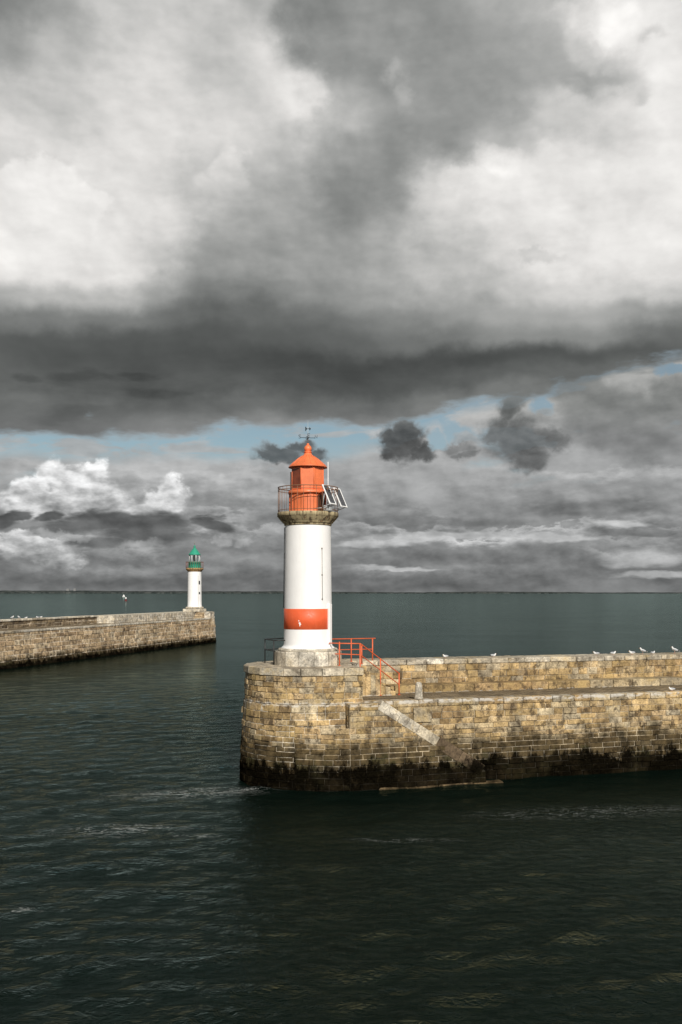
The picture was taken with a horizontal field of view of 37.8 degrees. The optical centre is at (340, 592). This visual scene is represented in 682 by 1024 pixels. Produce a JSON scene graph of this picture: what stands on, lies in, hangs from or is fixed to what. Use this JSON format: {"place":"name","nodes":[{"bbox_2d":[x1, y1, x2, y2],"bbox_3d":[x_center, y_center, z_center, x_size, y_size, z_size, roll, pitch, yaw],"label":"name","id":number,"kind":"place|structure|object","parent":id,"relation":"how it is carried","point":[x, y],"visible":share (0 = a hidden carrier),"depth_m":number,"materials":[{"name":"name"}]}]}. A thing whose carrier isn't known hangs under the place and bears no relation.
{"place":"outdoors","nodes":[
{"label":"outdoors","id":0,"kind":"place"},
{"bbox_2d":[0,593,681,1023],"bbox_3d":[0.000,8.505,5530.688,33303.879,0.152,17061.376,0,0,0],"label":"sea","id":1,"kind":"structure","parent":0,"point":[160,863],"depth_m":31.76,"materials":[{"name":"liquid"}]},
{"bbox_2d":[0,611,215,669],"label":"stone pier","id":2,"kind":"structure","parent":1,"relation":"in","point":[24,642],"depth_m":133.11,"materials":[{"name":"beige stone"}]},
{"bbox_2d":[183,540,205,611],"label":"lighthouse","id":3,"kind":"object","parent":2,"relation":"on","point":[194,568],"visible":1,"depth_m":170.99,"materials":[{"name":"paint"}]},
{"bbox_2d":[239,652,681,791],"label":"stone pier","id":4,"kind":"structure","parent":1,"relation":"in","point":[345,726],"depth_m":45.41,"materials":[{"name":"beige stone"}]},
{"bbox_2d":[264,638,284,664],"bbox_3d":[-2.613,2.743,47.108,1.468,1.154,3.344,0,0,26],"label":"railing","id":5,"kind":"object","parent":4,"relation":"on","point":[265,649],"visible":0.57,"depth_m":46.74,"materials":[{"name":"black metal"}]},
{"bbox_2d":[274,427,347,666],"bbox_3d":[-1.524,-2.320,45.997,3.134,11.260,3.118,0,0,27],"label":"lighthouse","id":6,"kind":"object","parent":4,"relation":"on","point":[308,518],"visible":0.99,"depth_m":45.09,"materials":[{"name":"paint"}]},
{"bbox_2d":[317,495,324,510],"bbox_3d":[-0.898,-4.080,45.431,0.050,0.740,0.500,0,0,42],"label":"drum door","id":7,"kind":"structure","parent":6,"relation":"in","point":[319,497],"depth_m":45.31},
{"bbox_2d":[329,638,399,695],"bbox_3d":[0.979,3.507,46.504,3.640,2.606,3.403,0,0,-16],"label":"railing","id":8,"kind":"object","parent":4,"relation":"on","point":[360,649],"visible":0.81,"depth_m":46.47,"materials":[{"name":"red metal"}]},
{"bbox_2d":[414,682,422,699],"bbox_3d":[3.493,4.405,44.729,0.400,0.780,0.400,0,0,0],"label":"stone bollard","id":9,"kind":"object","parent":4,"relation":"on","point":[418,691],"visible":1,"depth_m":44.59,"materials":[{"name":"white stone"}]},
{"bbox_2d":[0,590,681,592],"bbox_3d":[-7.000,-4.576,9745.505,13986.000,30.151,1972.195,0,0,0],"label":"coast","id":10,"kind":"structure","parent":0,"point":[72,591],"depth_m":9114.80},
{"bbox_2d":[0,0,681,592],"label":"sky","id":11,"kind":"structure","parent":0,"point":[439,241],"materials":[{"name":"grey"}]}
]}

